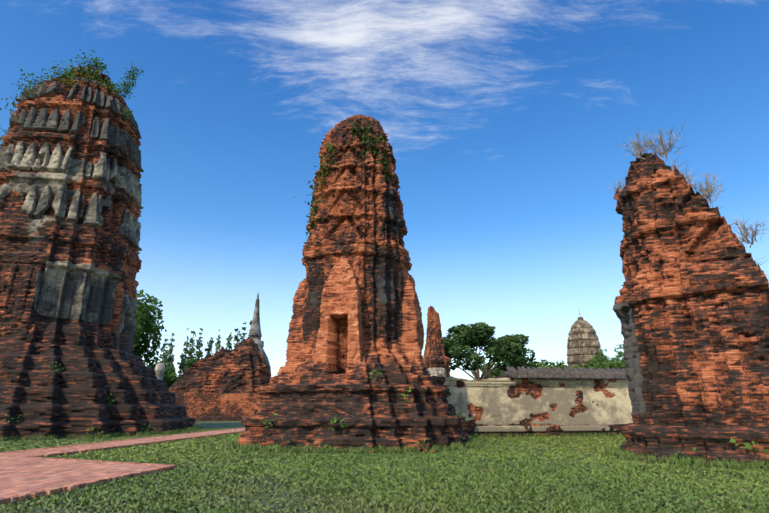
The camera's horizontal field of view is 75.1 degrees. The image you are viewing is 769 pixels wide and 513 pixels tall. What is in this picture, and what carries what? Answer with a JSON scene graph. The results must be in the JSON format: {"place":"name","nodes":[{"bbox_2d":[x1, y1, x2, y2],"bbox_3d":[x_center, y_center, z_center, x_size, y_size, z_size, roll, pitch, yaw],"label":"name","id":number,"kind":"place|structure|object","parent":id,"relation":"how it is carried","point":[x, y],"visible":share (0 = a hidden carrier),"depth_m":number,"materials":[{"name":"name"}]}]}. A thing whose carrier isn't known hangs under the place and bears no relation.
{"place":"outdoors","nodes":[
{"label":"outdoors","id":0,"kind":"place"},
{"bbox_2d":[0,428,244,496],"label":"brick path","id":1,"kind":"structure","parent":0,"point":[20,473],"depth_m":14.37,"materials":[{"name":"pink brick"}]},
{"bbox_2d":[155,363,165,379],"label":"broken column","id":2,"kind":"structure","parent":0,"point":[160,369],"depth_m":57.56,"materials":[{"name":"stone"}]},
{"bbox_2d":[0,0,768,379],"label":"sky","id":3,"kind":"structure","parent":0,"point":[505,122],"materials":[{"name":"blue"}]},
{"bbox_2d":[0,421,768,512],"bbox_3d":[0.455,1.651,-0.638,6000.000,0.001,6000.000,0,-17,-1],"label":"lawn","id":4,"kind":"structure","parent":0,"point":[220,424],"depth_m":12.55,"materials":[{"name":"green plant"}]},
{"bbox_2d":[0,465,175,504],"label":"path kerb","id":5,"kind":"structure","parent":4,"relation":"on","point":[36,494],"depth_m":11.30,"materials":[{"name":"brick"}]},
{"bbox_2d":[0,65,195,439],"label":"prang","id":6,"kind":"structure","parent":4,"relation":"on","point":[71,169],"depth_m":36.50,"materials":[{"name":"brick"}]},
{"bbox_2d":[0,49,143,145],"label":"vegetation","id":7,"kind":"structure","parent":6,"relation":"on","point":[69,74],"depth_m":42.80,"materials":[{"name":"green plant"}]},
{"bbox_2d":[25,456,176,467],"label":"path kerb","id":8,"kind":"structure","parent":4,"relation":"on","point":[102,461],"depth_m":16.09,"materials":[{"name":"brick"}]},
{"bbox_2d":[0,427,244,452],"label":"path kerb","id":9,"kind":"structure","parent":4,"relation":"on","point":[109,441],"depth_m":24.86,"materials":[{"name":"brick"}]},
{"bbox_2d":[132,289,164,368],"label":"foliage","id":10,"kind":"object","parent":4,"relation":"on","point":[146,324],"visible":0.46,"depth_m":74.72,"materials":[{"name":"green plant"}]},
{"bbox_2d":[158,329,168,363],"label":"tree","id":11,"kind":"object","parent":4,"relation":"on","point":[162,350],"visible":0.08,"depth_m":131.59,"materials":[{"name":"green plant"}]},
{"bbox_2d":[153,364,178,388],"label":"bush","id":12,"kind":"object","parent":4,"relation":"on","point":[171,377],"visible":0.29,"depth_m":98.34,"materials":[{"name":"green plant"}]},
{"bbox_2d":[163,333,174,384],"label":"tree","id":13,"kind":"object","parent":4,"relation":"on","point":[169,360],"visible":0.21,"depth_m":130.17,"materials":[{"name":"green plant"}]},
{"bbox_2d":[177,328,189,375],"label":"tree","id":14,"kind":"object","parent":4,"relation":"on","point":[183,361],"visible":0.21,"depth_m":133.46,"materials":[{"name":"green plant"}]},
{"bbox_2d":[182,331,195,369],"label":"tree","id":15,"kind":"object","parent":4,"relation":"on","point":[191,350],"visible":0.12,"depth_m":133.70,"materials":[{"name":"green plant"}]},
{"bbox_2d":[187,357,198,367],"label":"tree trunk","id":16,"kind":"object","parent":4,"relation":"on","point":[190,362],"depth_m":99.42,"materials":[{"name":"green plant"}]},
{"bbox_2d":[193,328,202,359],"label":"tree","id":17,"kind":"object","parent":4,"relation":"on","point":[199,353],"visible":0.19,"depth_m":130.85,"materials":[{"name":"green plant"}]},
{"bbox_2d":[204,337,213,357],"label":"tree","id":18,"kind":"object","parent":4,"relation":"on","point":[210,345],"visible":0.19,"depth_m":133.82,"materials":[{"name":"green plant"}]},
{"bbox_2d":[212,329,220,354],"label":"tree","id":19,"kind":"object","parent":4,"relation":"on","point":[217,345],"depth_m":133.07,"materials":[{"name":"green plant"}]},
{"bbox_2d":[176,392,259,420],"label":"brick wall","id":20,"kind":"structure","parent":4,"relation":"on","point":[218,407],"depth_m":67.14,"materials":[{"name":"brown brick"}]},
{"bbox_2d":[168,337,270,393],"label":"brick ruin mound","id":21,"kind":"object","parent":4,"relation":"on","point":[242,367],"visible":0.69,"depth_m":71.81,"materials":[{"name":"brown brick"}]},
{"bbox_2d":[225,332,232,350],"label":"tree","id":22,"kind":"object","parent":4,"relation":"on","point":[229,339],"visible":0.06,"depth_m":135.46,"materials":[{"name":"green plant"}]},
{"bbox_2d":[233,328,240,346],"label":"tree","id":23,"kind":"object","parent":4,"relation":"on","point":[236,338],"visible":0.06,"depth_m":133.81,"materials":[{"name":"green plant"}]},
{"bbox_2d":[239,322,246,341],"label":"tree","id":24,"kind":"object","parent":4,"relation":"on","point":[243,333],"visible":0.06,"depth_m":131.72,"materials":[{"name":"green plant"}]},
{"bbox_2d":[248,293,270,370],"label":"bell chedi","id":25,"kind":"structure","parent":4,"relation":"on","point":[255,334],"depth_m":94.52,"materials":[{"name":"grey paint"}]},
{"bbox_2d":[237,114,468,451],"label":"prang","id":26,"kind":"structure","parent":4,"relation":"on","point":[356,318],"depth_m":24.66,"materials":[{"name":"brick"}]},
{"bbox_2d":[294,116,391,251],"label":"climbing vines","id":27,"kind":"object","parent":26,"relation":"attached to","point":[332,151],"visible":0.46,"depth_m":27.76,"materials":[{"name":"green plant"}]},
{"bbox_2d":[0,426,768,469],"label":"grass tufts","id":28,"kind":"object","parent":4,"relation":"on","point":[625,455],"depth_m":20.41,"materials":[{"name":"green plant"}]},
{"bbox_2d":[1,362,768,465],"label":"weeds","id":29,"kind":"object","parent":4,"relation":"on","point":[748,446],"visible":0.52,"depth_m":21.65,"materials":[{"name":"green plant"}]},
{"bbox_2d":[18,433,762,468],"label":"fallen bricks","id":30,"kind":"object","parent":4,"relation":"on","point":[371,451],"visible":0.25,"depth_m":20.11,"materials":[{"name":"brown brick"}]},
{"bbox_2d":[423,306,449,376],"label":"ruined brick spire","id":31,"kind":"structure","parent":4,"relation":"on","point":[436,360],"depth_m":58.43,"materials":[{"name":"brown brick"}]},
{"bbox_2d":[442,322,537,379],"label":"tree","id":32,"kind":"object","parent":4,"relation":"on","point":[508,350],"visible":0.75,"depth_m":73.63,"materials":[{"name":"green plant"}]},
{"bbox_2d":[480,369,502,377],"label":"bush","id":33,"kind":"object","parent":4,"relation":"on","point":[497,373],"visible":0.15,"depth_m":91.12,"materials":[{"name":"green plant"}]},
{"bbox_2d":[479,362,504,371],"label":"bush","id":34,"kind":"object","parent":4,"relation":"on","point":[483,367],"visible":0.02,"depth_m":107.86,"materials":[{"name":"green plant"}]},
{"bbox_2d":[431,375,632,436],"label":"enclosure wall","id":35,"kind":"structure","parent":4,"relation":"on","point":[502,405],"depth_m":31.54,"materials":[{"name":"paint"}]},
{"bbox_2d":[502,366,626,378],"bbox_3d":[33.435,8.753,36.604,51.953,0.847,1.560,3,-17,-10],"label":"wall coping","id":36,"kind":"object","parent":35,"relation":"on","point":[566,373],"depth_m":32.35,"materials":[{"name":"ceramic"}]},
{"bbox_2d":[536,359,578,370],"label":"bush","id":37,"kind":"object","parent":4,"relation":"on","point":[546,365],"visible":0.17,"depth_m":116.64,"materials":[{"name":"green plant"}]},
{"bbox_2d":[566,317,602,366],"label":"distant tower","id":38,"kind":"structure","parent":4,"relation":"on","point":[583,344],"depth_m":193.20,"materials":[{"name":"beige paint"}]},
{"bbox_2d":[567,363,606,369],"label":"bushes","id":39,"kind":"object","parent":4,"relation":"on","point":[596,366],"visible":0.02,"depth_m":117.51,"materials":[{"name":"green plant"}]},
{"bbox_2d":[584,358,625,371],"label":"bush","id":40,"kind":"object","parent":4,"relation":"on","point":[617,364],"visible":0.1,"depth_m":120.88,"materials":[{"name":"green plant"}]},
{"bbox_2d":[586,344,625,364],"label":"tree","id":41,"kind":"object","parent":4,"relation":"on","point":[605,358],"visible":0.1,"depth_m":147.43,"materials":[{"name":"green plant"}]},
{"bbox_2d":[612,152,768,465],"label":"prang","id":42,"kind":"structure","parent":4,"relation":"on","point":[691,307],"depth_m":17.61,"materials":[{"name":"brick"}]},
{"bbox_2d":[607,119,768,286],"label":"dry shrubs","id":43,"kind":"object","parent":42,"relation":"on","point":[664,152],"visible":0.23,"depth_m":20.45,"materials":[{"name":"plant"}]}
]}

